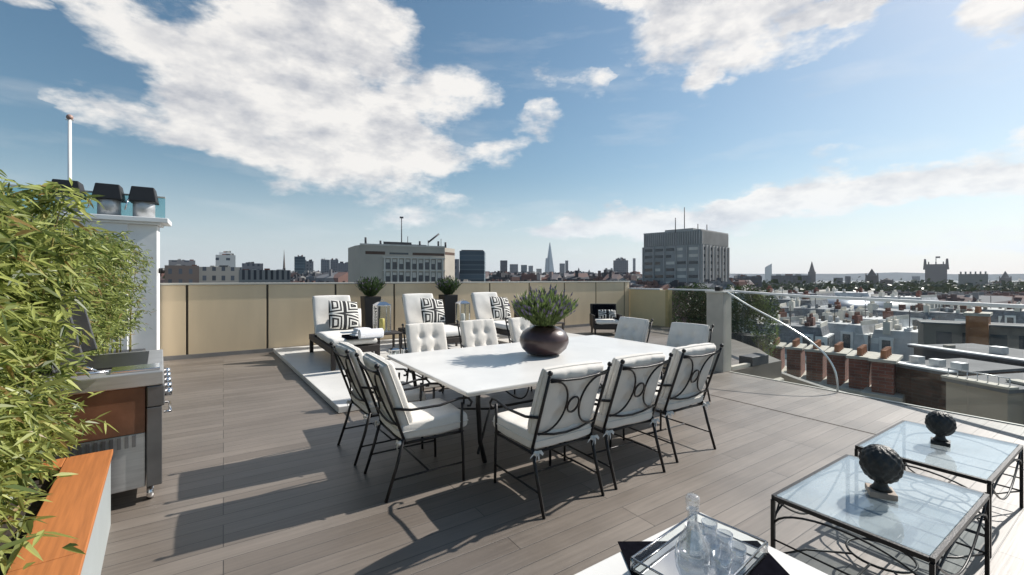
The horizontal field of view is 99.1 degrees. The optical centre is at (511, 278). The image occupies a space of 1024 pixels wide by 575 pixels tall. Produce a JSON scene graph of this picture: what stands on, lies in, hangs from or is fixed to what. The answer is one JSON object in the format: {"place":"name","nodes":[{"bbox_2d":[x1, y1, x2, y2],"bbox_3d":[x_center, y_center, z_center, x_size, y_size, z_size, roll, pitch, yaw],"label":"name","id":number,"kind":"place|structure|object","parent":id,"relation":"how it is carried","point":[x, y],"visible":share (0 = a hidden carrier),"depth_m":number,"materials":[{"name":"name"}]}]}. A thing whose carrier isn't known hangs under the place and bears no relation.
{"place":"outdoors","nodes":[
{"label":"outdoors","id":0,"kind":"place"},
{"bbox_2d":[165,264,198,282],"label":"apartment block","id":1,"kind":"structure","parent":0,"point":[178,273],"depth_m":127.34,"materials":[{"name":"red brick"}]},
{"bbox_2d":[169,259,194,265],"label":"apartment block","id":2,"kind":"structure","parent":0,"point":[190,262],"depth_m":133.12,"materials":[{"name":"grey concrete"}]},
{"bbox_2d":[199,265,241,282],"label":"apartment block","id":3,"kind":"structure","parent":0,"point":[220,274],"depth_m":145.92,"materials":[{"name":"beige paint"}]},
{"bbox_2d":[239,268,290,282],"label":"colonnaded block","id":4,"kind":"structure","parent":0,"point":[266,275],"depth_m":115.85,"materials":[{"name":"concrete"}]},
{"bbox_2d":[321,258,329,272],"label":"tower block","id":5,"kind":"structure","parent":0,"point":[325,266],"depth_m":595.90,"materials":[{"name":"beige paint"}]},
{"bbox_2d":[455,299,469,323],"bbox_3d":[-1.172,0.788,10.377,0.276,0.604,0.276,0,0,-33],"label":"lantern","id":6,"kind":"object","parent":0,"point":[462,316],"visible":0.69,"depth_m":10.35,"materials":[{"name":"silver metal"}]},
{"bbox_2d":[0,0,1023,273],"label":"sky","id":7,"kind":"structure","parent":0,"point":[837,136],"materials":[{"name":"blue"}]},
{"bbox_2d":[545,243,553,271],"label":"glass spire","id":8,"kind":"structure","parent":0,"point":[549,266],"depth_m":2587.94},
{"bbox_2d":[728,285,789,306],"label":"mansard house","id":9,"kind":"structure","parent":0,"point":[772,291],"depth_m":93.99,"materials":[{"name":"beige paint"}]},
{"bbox_2d":[744,285,833,312],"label":"mansard house","id":10,"kind":"structure","parent":0,"point":[820,302],"depth_m":80.98,"materials":[{"name":"white paint"}]},
{"bbox_2d":[778,287,835,297],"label":"mansard house","id":11,"kind":"structure","parent":0,"point":[817,291],"depth_m":118.85,"materials":[{"name":"beige paint"}]},
{"bbox_2d":[772,292,854,318],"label":"mansard house","id":12,"kind":"structure","parent":0,"point":[797,309],"depth_m":72.77,"materials":[{"name":"beige paint"}]},
{"bbox_2d":[804,304,877,350],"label":"mansard house","id":13,"kind":"structure","parent":0,"point":[855,332],"depth_m":58.83,"materials":[{"name":"beige paint"}]},
{"bbox_2d":[819,283,873,297],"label":"mansard house","id":14,"kind":"structure","parent":0,"point":[860,293],"depth_m":123.48,"materials":[{"name":"white paint"}]},
{"bbox_2d":[730,272,1023,280],"bbox_3d":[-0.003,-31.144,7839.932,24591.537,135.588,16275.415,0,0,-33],"label":"hills","id":15,"kind":"structure","parent":0,"point":[896,276],"depth_m":6999.94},
{"bbox_2d":[762,281,1017,284],"bbox_3d":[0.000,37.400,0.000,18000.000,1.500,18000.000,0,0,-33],"label":"ground","id":16,"kind":"structure","parent":0,"point":[894,282],"depth_m":5338.69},
{"bbox_2d":[216,254,235,266],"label":"white block","id":17,"kind":"structure","parent":16,"relation":"on","point":[229,260],"depth_m":187.96,"materials":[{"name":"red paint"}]},
{"bbox_2d":[242,262,262,269],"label":"tower block","id":18,"kind":"structure","parent":16,"relation":"on","point":[252,265],"depth_m":296.00,"materials":[{"name":"concrete"}]},
{"bbox_2d":[294,255,304,274],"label":"tower block","id":19,"kind":"structure","parent":16,"relation":"on","point":[299,264],"depth_m":416.49,"materials":[{"name":"blue concrete"}]},
{"bbox_2d":[348,216,454,281],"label":"office block","id":20,"kind":"structure","parent":16,"relation":"on","point":[401,261],"depth_m":157.15,"materials":[{"name":"concrete"}]},
{"bbox_2d":[460,250,484,281],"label":"glass office tower","id":21,"kind":"structure","parent":16,"relation":"on","point":[472,265],"depth_m":241.12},
{"bbox_2d":[160,269,1023,326],"bbox_3d":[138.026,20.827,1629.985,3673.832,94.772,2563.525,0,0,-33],"label":"distant rooftops","id":22,"kind":"object","parent":16,"relation":"on","point":[999,296],"visible":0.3,"depth_m":199.03,"materials":[{"name":"grey"}]},
{"bbox_2d":[163,274,1023,292],"bbox_3d":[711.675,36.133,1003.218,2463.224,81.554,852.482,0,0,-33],"label":"distant treetops","id":23,"kind":"object","parent":16,"relation":"on","point":[944,287],"visible":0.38,"depth_m":308.15,"materials":[{"name":"plant"}]},
{"bbox_2d":[613,259,627,271],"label":"tower block","id":24,"kind":"structure","parent":16,"relation":"on","point":[620,265],"depth_m":691.20,"materials":[{"name":"concrete"}]},
{"bbox_2d":[642,207,729,282],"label":"concrete tower","id":25,"kind":"structure","parent":16,"relation":"on","point":[689,255],"depth_m":200.62,"materials":[{"name":"grey concrete"}]},
{"bbox_2d":[738,274,761,287],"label":"tower block","id":26,"kind":"structure","parent":16,"relation":"on","point":[756,279],"depth_m":410.97,"materials":[{"name":"beige paint"}]},
{"bbox_2d":[731,308,804,331],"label":"mansard house","id":27,"kind":"structure","parent":16,"relation":"on","point":[783,316],"depth_m":63.34,"materials":[{"name":"white paint"}]},
{"bbox_2d":[771,274,810,285],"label":"tower block","id":28,"kind":"structure","parent":16,"relation":"on","point":[792,278],"depth_m":780.72,"materials":[{"name":"concrete"}]},
{"bbox_2d":[750,306,834,362],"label":"mansard house","id":29,"kind":"structure","parent":16,"relation":"on","point":[811,330],"depth_m":57.68,"materials":[{"name":"beige paint"}]},
{"bbox_2d":[827,299,883,309],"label":"barrel roofed hall","id":30,"kind":"structure","parent":16,"relation":"on","point":[849,303],"depth_m":93.84,"materials":[{"name":"beige paint"}]},
{"bbox_2d":[865,269,878,284],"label":"church tower","id":31,"kind":"structure","parent":16,"relation":"on","point":[873,276],"depth_m":696.58,"materials":[{"name":"stone"}]},
{"bbox_2d":[832,301,917,328],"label":"mansard house","id":32,"kind":"structure","parent":16,"relation":"on","point":[843,313],"depth_m":65.28,"materials":[{"name":"white paint"}]},
{"bbox_2d":[863,296,939,325],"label":"mansard house","id":33,"kind":"structure","parent":16,"relation":"on","point":[873,307],"depth_m":73.59,"materials":[{"name":"white paint"}]},
{"bbox_2d":[923,256,948,284],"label":"gothic tower","id":34,"kind":"structure","parent":16,"relation":"on","point":[935,272],"depth_m":990.11,"materials":[{"name":"stone"}]},
{"bbox_2d":[916,296,974,320],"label":"mansard house","id":35,"kind":"structure","parent":16,"relation":"on","point":[948,313],"depth_m":69.86,"materials":[{"name":"beige paint"}]},
{"bbox_2d":[958,271,987,285],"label":"pinnacled tower","id":36,"kind":"structure","parent":16,"relation":"on","point":[963,279],"depth_m":592.02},
{"bbox_2d":[957,296,1013,322],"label":"mansard house","id":37,"kind":"structure","parent":16,"relation":"on","point":[999,311],"depth_m":87.07,"materials":[{"name":"white paint"}]},
{"bbox_2d":[998,301,1023,323],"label":"mansard house","id":38,"kind":"structure","parent":16,"relation":"on","point":[1017,317],"depth_m":83.53,"materials":[{"name":"beige paint"}]},
{"bbox_2d":[870,310,934,360],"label":"mansard house","id":39,"kind":"structure","parent":0,"point":[894,335],"depth_m":55.52,"materials":[{"name":"beige paint"}]},
{"bbox_2d":[870,290,942,307],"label":"mansard house","id":40,"kind":"structure","parent":0,"point":[894,295],"depth_m":107.42,"materials":[{"name":"beige paint"}]},
{"bbox_2d":[915,319,1023,349],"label":"taupe parapet building","id":41,"kind":"structure","parent":0,"point":[1010,335],"depth_m":46.40,"materials":[{"name":"paint"}]},
{"bbox_2d":[936,331,951,343],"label":"window","id":42,"kind":"structure","parent":41,"relation":"in","point":[941,337],"depth_m":47.02,"materials":[{"name":"grey glass"}]},
{"bbox_2d":[963,306,992,344],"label":"rust chimney","id":43,"kind":"object","parent":41,"relation":"on","point":[978,321],"visible":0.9,"depth_m":45.00,"materials":[{"name":"brick"}]},
{"bbox_2d":[990,334,1006,346],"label":"window","id":44,"kind":"structure","parent":41,"relation":"in","point":[995,340],"depth_m":44.58,"materials":[{"name":"grey glass"}]},
{"bbox_3d":[17.572,8.700,26.501,21.929,3.900,17.862,0,0,-33],"label":"neighbouring roof","id":45,"kind":"object","parent":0,"visible":0},
{"bbox_2d":[769,337,786,371],"bbox_3d":[18.802,5.612,31.000,1.450,2.686,3.000,0,0,38],"label":"brick chimney stack","id":46,"kind":"object","parent":45,"relation":"on","point":[780,353],"visible":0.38,"depth_m":30.28,"materials":[{"name":"brick"}]},
{"bbox_2d":[784,338,806,377],"bbox_3d":[18.559,5.372,28.500,1.450,2.785,3.000,0,0,40],"label":"brick chimney stack","id":47,"kind":"object","parent":45,"relation":"on","point":[795,348],"visible":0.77,"depth_m":27.73,"materials":[{"name":"brick"}]},
{"bbox_2d":[801,339,829,383],"bbox_3d":[18.532,5.194,26.500,1.500,2.787,3.000,0,0,42],"label":"brick chimney stack","id":48,"kind":"object","parent":45,"relation":"on","point":[816,365],"visible":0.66,"depth_m":25.74,"materials":[{"name":"brick"}]},
{"bbox_2d":[819,342,852,388],"bbox_3d":[18.354,5.006,24.500,1.500,2.727,3.000,0,0,44],"label":"brick chimney stack","id":49,"kind":"object","parent":45,"relation":"on","point":[837,353],"visible":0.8,"depth_m":23.80,"materials":[{"name":"brick"}]},
{"bbox_2d":[839,344,876,394],"bbox_3d":[18.054,4.784,22.500,3.000,2.576,1.500,0,0,-44],"label":"brick chimney stack","id":50,"kind":"object","parent":45,"relation":"on","point":[858,381],"visible":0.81,"depth_m":21.79,"materials":[{"name":"brick"}]},
{"bbox_2d":[860,346,904,402],"bbox_3d":[18.005,4.639,21.000,3.000,2.535,1.500,0,0,-43],"label":"brick chimney stack","id":51,"kind":"object","parent":45,"relation":"on","point":[884,361],"visible":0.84,"depth_m":20.28,"materials":[{"name":"brick"}]},
{"bbox_2d":[895,355,1023,410],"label":"brown brick house","id":52,"kind":"structure","parent":45,"relation":"on","point":[919,382],"depth_m":19.35,"materials":[{"name":"brick"}]},
{"bbox_2d":[907,343,1023,372],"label":"dark clad block","id":53,"kind":"structure","parent":45,"relation":"on","point":[1001,355],"depth_m":24.79,"materials":[{"name":"concrete"}]},
{"bbox_2d":[941,368,1023,424],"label":"rendered stair block","id":54,"kind":"structure","parent":45,"relation":"on","point":[996,397],"depth_m":14.26,"materials":[{"name":"paint"}]},
{"bbox_3d":[0.696,19.312,4.837,18.300,34.675,15.100,0,0,-33],"label":"terrace building","id":55,"kind":"object","parent":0,"visible":0},
{"bbox_2d":[101,325,1023,574],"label":"deck","id":56,"kind":"structure","parent":55,"relation":"on","point":[262,474],"depth_m":3.44,"materials":[{"name":"wood"}]},
{"bbox_2d":[0,449,112,574],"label":"planter box","id":57,"kind":"object","parent":56,"relation":"on","point":[79,506],"visible":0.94,"depth_m":2.19,"materials":[{"name":"wood"}]},
{"bbox_2d":[0,172,118,574],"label":"bamboo","id":58,"kind":"object","parent":57,"relation":"on","point":[29,443],"visible":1,"depth_m":2.15,"materials":[{"name":"plant"}]},
{"bbox_2d":[5,179,171,350],"bbox_3d":[-7.945,-0.030,7.729,2.980,3.360,0.700,0,0,-33],"label":"white chimney stack","id":59,"kind":"object","parent":56,"relation":"on","point":[143,224],"visible":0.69,"depth_m":8.13,"materials":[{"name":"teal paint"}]},
{"bbox_2d":[65,114,73,179],"bbox_3d":[-12.672,-1.375,12.500,0.155,6.650,0.155,0,0,12],"label":"flagpole","id":60,"kind":"object","parent":59,"relation":"on","point":[69,117],"visible":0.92,"depth_m":12.47,"materials":[{"name":"metal"}]},
{"bbox_2d":[35,282,172,498],"bbox_3d":[-3.254,0.839,3.506,0.813,1.621,1.289,0,0,-39],"label":"barbecue","id":61,"kind":"object","parent":56,"relation":"on","point":[135,387],"visible":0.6,"depth_m":3.16,"materials":[{"name":"metal"}]},
{"bbox_2d":[146,405,161,486],"bbox_3d":[-2.834,1.240,3.460,0.090,0.580,0.612,0,0,-39],"label":"door","id":62,"kind":"structure","parent":61,"relation":"in","point":[153,415],"depth_m":3.22,"materials":[{"name":"metal"}]},
{"bbox_2d":[95,348,145,354],"bbox_3d":[-5.128,1.440,4.976,0.780,0.420,6.000,0,0,-33],"label":"planter","id":63,"kind":"object","parent":56,"relation":"on","point":[133,350],"visible":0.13,"depth_m":7.45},
{"bbox_2d":[0,169,154,378],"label":"bamboo screen","id":64,"kind":"object","parent":63,"relation":"in","point":[107,323],"visible":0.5,"depth_m":5.50,"materials":[{"name":"plant"}]},
{"bbox_2d":[329,342,429,465],"bbox_3d":[-1.297,1.137,4.279,0.810,1.034,0.657,0,0,-36],"label":"dining chair","id":65,"kind":"object","parent":56,"relation":"on","point":[360,396],"visible":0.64,"depth_m":4.08,"materials":[{"name":"white metal"}]},
{"bbox_2d":[160,281,629,360],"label":"parapet wall","id":66,"kind":"structure","parent":56,"relation":"on","point":[200,320],"depth_m":9.83,"materials":[{"name":"paint"}]},
{"bbox_2d":[355,352,472,502],"bbox_3d":[-0.823,1.137,3.636,0.810,1.034,0.657,0,0,-33],"label":"dining chair","id":67,"kind":"object","parent":56,"relation":"on","point":[401,417],"visible":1,"depth_m":3.44,"materials":[{"name":"fabric"}]},
{"bbox_2d":[273,333,584,412],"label":"lounger platform","id":68,"kind":"structure","parent":56,"relation":"on","point":[314,372],"depth_m":7.59,"materials":[{"name":"white"}]},
{"bbox_2d":[309,295,379,370],"bbox_3d":[-3.338,0.959,8.541,0.820,1.207,2.330,0,0,-33],"label":"sun lounger","id":69,"kind":"object","parent":68,"relation":"on","point":[323,336],"visible":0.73,"depth_m":8.65,"materials":[{"name":"fabric"}]},
{"bbox_2d":[329,300,358,328],"bbox_3d":[-3.469,0.751,8.992,0.608,0.608,0.179,8,-27,-41],"label":"scatter pillow","id":70,"kind":"object","parent":69,"relation":"on","point":[343,314],"visible":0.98,"depth_m":8.91,"materials":[{"name":"fabric"}]},
{"bbox_2d":[358,328,383,338],"bbox_3d":[-2.427,0.950,7.508,0.400,0.170,0.166,0,0,-33],"label":"rolled towel","id":71,"kind":"object","parent":69,"relation":"on","point":[370,333],"visible":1,"depth_m":7.44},
{"bbox_2d":[354,276,385,343],"bbox_3d":[-3.392,0.741,10.478,0.768,1.648,0.763,0,0,-33],"label":"tall planter","id":72,"kind":"object","parent":68,"relation":"on","point":[369,288],"visible":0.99,"depth_m":10.32,"materials":[{"name":"plastic"}]},
{"bbox_2d":[372,330,402,355],"bbox_3d":[-2.566,1.328,8.914,0.520,0.470,0.520,0,0,-33],"label":"side table","id":73,"kind":"object","parent":68,"relation":"on","point":[393,332],"visible":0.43,"depth_m":8.84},
{"bbox_2d":[373,300,390,332],"bbox_3d":[-2.633,0.758,8.834,0.296,0.664,0.296,0,0,-33],"label":"lantern","id":74,"kind":"object","parent":73,"relation":"on","point":[382,320],"visible":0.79,"depth_m":8.79,"materials":[{"name":"silver metal"}]},
{"bbox_2d":[398,293,461,343],"bbox_3d":[-1.751,0.959,9.712,0.820,1.207,2.330,0,0,-33],"label":"sun lounger","id":75,"kind":"object","parent":68,"relation":"on","point":[412,308],"visible":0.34,"depth_m":10.18,"materials":[{"name":"fabric"}]},
{"bbox_2d":[420,298,444,323],"bbox_3d":[-1.824,0.750,10.076,0.608,0.608,0.185,8,-27,-41],"label":"scatter pillow","id":76,"kind":"object","parent":75,"relation":"on","point":[432,310],"visible":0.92,"depth_m":9.98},
{"bbox_2d":[434,275,462,324],"bbox_3d":[-1.687,0.729,11.595,0.718,1.672,0.720,0,0,-33],"label":"tall planter","id":77,"kind":"object","parent":68,"relation":"on","point":[447,287],"visible":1,"depth_m":11.44,"materials":[{"name":"plastic"}]},
{"bbox_2d":[471,292,509,335],"bbox_3d":[-0.216,0.959,10.727,0.820,1.207,2.330,0,0,-33],"label":"sun lounger","id":78,"kind":"object","parent":68,"relation":"on","point":[481,305],"visible":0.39,"depth_m":11.22,"materials":[{"name":"fabric"}]},
{"bbox_2d":[490,296,510,319],"bbox_3d":[-0.289,0.749,11.091,0.608,0.608,0.180,8,-27,-41],"label":"scatter pillow","id":79,"kind":"object","parent":78,"relation":"on","point":[500,308],"visible":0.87,"depth_m":10.99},
{"bbox_2d":[402,321,464,403],"bbox_3d":[-1.046,1.137,5.867,0.657,1.034,0.810,0,0,-34],"label":"dining chair","id":80,"kind":"object","parent":56,"relation":"on","point":[421,337],"visible":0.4,"depth_m":5.99,"materials":[{"name":"fabric"}]},
{"bbox_2d":[456,318,515,393],"bbox_3d":[-0.366,1.137,6.365,0.657,1.034,0.810,0,0,-31],"label":"dining chair","id":81,"kind":"object","parent":56,"relation":"on","point":[479,332],"visible":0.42,"depth_m":6.51,"materials":[{"name":"fabric"}]},
{"bbox_2d":[504,317,533,390],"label":"dining chair","id":82,"kind":"object","parent":56,"relation":"on","point":[518,326],"visible":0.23,"depth_m":6.89,"materials":[{"name":"fabric"}]},
{"bbox_2d":[387,335,675,462],"bbox_3d":[0.481,1.283,5.271,3.380,0.746,2.040,0,0,-33],"label":"dining table","id":83,"kind":"object","parent":56,"relation":"on","point":[477,371],"visible":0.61,"depth_m":4.78,"materials":[{"name":"white metal"}]},
{"bbox_2d":[507,284,578,355],"bbox_3d":[0.390,0.481,5.238,0.856,0.856,0.846,0,0,37],"label":"planted bowl","id":84,"kind":"object","parent":83,"relation":"on","point":[543,313],"visible":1,"depth_m":5.03,"materials":[{"name":"ceramic"}]},
{"bbox_2d":[489,361,611,518],"bbox_3d":[0.273,1.137,3.418,0.657,1.034,0.810,0,0,-34],"label":"dining chair","id":85,"kind":"object","parent":56,"relation":"on","point":[560,410],"visible":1,"depth_m":3.21,"materials":[{"name":"white metal"}]},
{"bbox_2d":[590,304,622,334],"bbox_3d":[2.804,1.213,13.108,0.860,0.874,0.800,0,0,2],"label":"wicker armchair","id":86,"kind":"object","parent":56,"relation":"on","point":[597,322],"visible":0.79,"depth_m":12.95,"materials":[{"name":"black wicker"}]},
{"bbox_2d":[598,310,615,318],"bbox_3d":[2.800,1.050,12.837,0.518,0.267,0.182,0,-20,2],"label":"scatter pillow","id":87,"kind":"object","parent":86,"relation":"on","point":[606,314],"visible":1,"depth_m":12.77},
{"bbox_2d":[563,352,672,489],"bbox_3d":[0.883,1.137,3.834,0.657,1.034,0.810,0,0,-32],"label":"dining chair","id":88,"kind":"object","parent":56,"relation":"on","point":[630,390],"visible":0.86,"depth_m":3.59,"materials":[{"name":"white metal"}]},
{"bbox_2d":[614,316,652,342],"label":"dining chair","id":89,"kind":"object","parent":56,"relation":"on","point":[632,329],"visible":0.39,"depth_m":6.83,"materials":[{"name":"fabric"}]},
{"bbox_2d":[629,288,671,326],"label":"return wall","id":90,"kind":"structure","parent":56,"relation":"on","point":[654,304],"depth_m":15.42,"materials":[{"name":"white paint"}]},
{"bbox_2d":[623,343,723,462],"bbox_3d":[1.548,1.137,4.334,0.657,1.034,0.810,0,0,-32],"label":"dining chair","id":91,"kind":"object","parent":56,"relation":"on","point":[686,375],"visible":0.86,"depth_m":4.09,"materials":[{"name":"fabric"}]},
{"bbox_2d":[661,321,713,401],"bbox_3d":[2.239,1.137,5.912,0.810,1.034,0.657,0,0,-34],"label":"dining chair","id":92,"kind":"object","parent":56,"relation":"on","point":[682,334],"visible":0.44,"depth_m":6.00,"materials":[{"name":"fabric"}]},
{"bbox_2d":[574,512,827,574],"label":"white low table","id":93,"kind":"object","parent":56,"relation":"on","point":[615,564],"visible":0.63,"depth_m":1.86,"materials":[{"name":"paint"}]},
{"bbox_2d":[618,541,789,574],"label":"black placemat","id":94,"kind":"object","parent":93,"relation":"on","point":[768,564],"visible":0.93,"depth_m":1.88,"materials":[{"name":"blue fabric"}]},
{"bbox_2d":[630,511,767,574],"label":"mirrored tray","id":95,"kind":"object","parent":94,"relation":"on","point":[662,560],"visible":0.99,"depth_m":1.86,"materials":[{"name":"metal"}]},
{"bbox_2d":[675,493,710,567],"bbox_3d":[0.766,1.050,1.850,0.146,0.268,0.146,0,0,-33],"label":"decanter","id":96,"kind":"object","parent":95,"relation":"on","point":[689,559],"visible":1,"depth_m":1.83,"materials":[{"name":"clear glass"}]},
{"bbox_2d":[685,523,701,543],"bbox_3d":[0.819,1.149,1.969,0.071,0.070,0.069,0,0,-33],"label":"tumbler","id":97,"kind":"object","parent":95,"relation":"on","point":[688,530],"visible":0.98,"depth_m":1.95,"materials":[{"name":"clear glass"}]},
{"bbox_2d":[701,518,717,539],"bbox_3d":[0.905,1.149,2.002,0.069,0.070,0.071,0,0,-1],"label":"tumbler","id":98,"kind":"object","parent":95,"relation":"on","point":[703,525],"visible":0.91,"depth_m":1.99,"materials":[{"name":"clear glass"}]},
{"bbox_2d":[703,535,720,559],"bbox_3d":[0.855,1.149,1.861,0.071,0.070,0.068,0,0,32],"label":"tumbler","id":99,"kind":"object","parent":95,"relation":"on","point":[717,547],"visible":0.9,"depth_m":1.84,"materials":[{"name":"clear glass"}]},
{"bbox_2d":[713,549,731,574],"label":"tumbler","id":100,"kind":"object","parent":95,"relation":"on","point":[726,564],"visible":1,"depth_m":1.74,"materials":[{"name":"clear glass"}]},
{"bbox_2d":[728,540,746,565],"bbox_3d":[0.941,1.149,1.822,0.069,0.070,0.071,0,0,7],"label":"tumbler","id":101,"kind":"object","parent":95,"relation":"on","point":[741,553],"visible":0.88,"depth_m":1.80,"materials":[{"name":"clear glass"}]},
{"bbox_2d":[705,287,732,371],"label":"stone pillar","id":102,"kind":"structure","parent":56,"relation":"on","point":[719,308],"depth_m":7.75,"materials":[{"name":"beige stone"}]},
{"bbox_2d":[672,282,781,353],"bbox_3d":[6.698,1.288,14.064,1.193,2.325,3.676,0,0,-33],"label":"hedge","id":103,"kind":"object","parent":56,"relation":"on","point":[737,333],"visible":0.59,"depth_m":13.35,"materials":[{"name":"green plant"}]},
{"bbox_2d":[748,294,780,355],"bbox_3d":[7.369,1.824,12.744,0.808,2.856,0.726,0,0,-33],"label":"shrub","id":104,"kind":"object","parent":103,"relation":"in","point":[771,321],"visible":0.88,"depth_m":12.67,"materials":[{"name":"green plant"}]},
{"bbox_2d":[739,353,768,365],"bbox_3d":[4.674,1.563,8.430,0.600,0.170,0.260,0,0,-33],"label":"service box","id":105,"kind":"object","parent":56,"relation":"on","point":[754,359],"visible":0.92,"depth_m":8.31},
{"bbox_2d":[727,291,838,391],"bbox_3d":[4.247,0.936,6.991,0.024,1.420,1.680,0,0,-33],"label":"handrail","id":106,"kind":"object","parent":56,"relation":"on","point":[829,360],"visible":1,"depth_m":6.68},
{"bbox_2d":[668,288,1023,392],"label":"glass balustrade","id":107,"kind":"object","parent":56,"relation":"on","point":[789,378],"visible":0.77,"depth_m":7.94,"materials":[{"name":"clear glass"}]},
{"bbox_2d":[712,395,1018,468],"bbox_3d":[4.713,1.648,3.311,0.014,0.004,8.320,0,0,-33],"label":"deck joint","id":108,"kind":"object","parent":56,"relation":"on","point":[871,433],"depth_m":4.67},
{"bbox_2d":[729,371,1023,426],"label":"deck edge trim","id":109,"kind":"structure","parent":56,"relation":"attached to","point":[887,400],"depth_m":5.81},
{"bbox_2d":[771,454,989,574],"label":"coffee table","id":110,"kind":"object","parent":56,"relation":"on","point":[946,545],"visible":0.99,"depth_m":2.40,"materials":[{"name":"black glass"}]},
{"bbox_2d":[859,444,904,501],"bbox_3d":[2.038,1.059,2.410,0.195,0.272,0.195,0,0,28],"label":"ball sculpture","id":111,"kind":"object","parent":110,"relation":"on","point":[882,466],"visible":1,"depth_m":2.36,"materials":[{"name":"stone"}]},
{"bbox_2d":[854,420,1023,557],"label":"coffee table","id":112,"kind":"object","parent":56,"relation":"on","point":[1001,468],"visible":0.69,"depth_m":3.12,"materials":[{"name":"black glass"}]},
{"bbox_2d":[925,411,956,446],"bbox_3d":[3.095,1.078,3.151,0.167,0.234,0.167,0,0,-45],"label":"ball sculpture","id":113,"kind":"object","parent":112,"relation":"on","point":[940,425],"visible":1,"depth_m":3.11,"materials":[{"name":"stone"}]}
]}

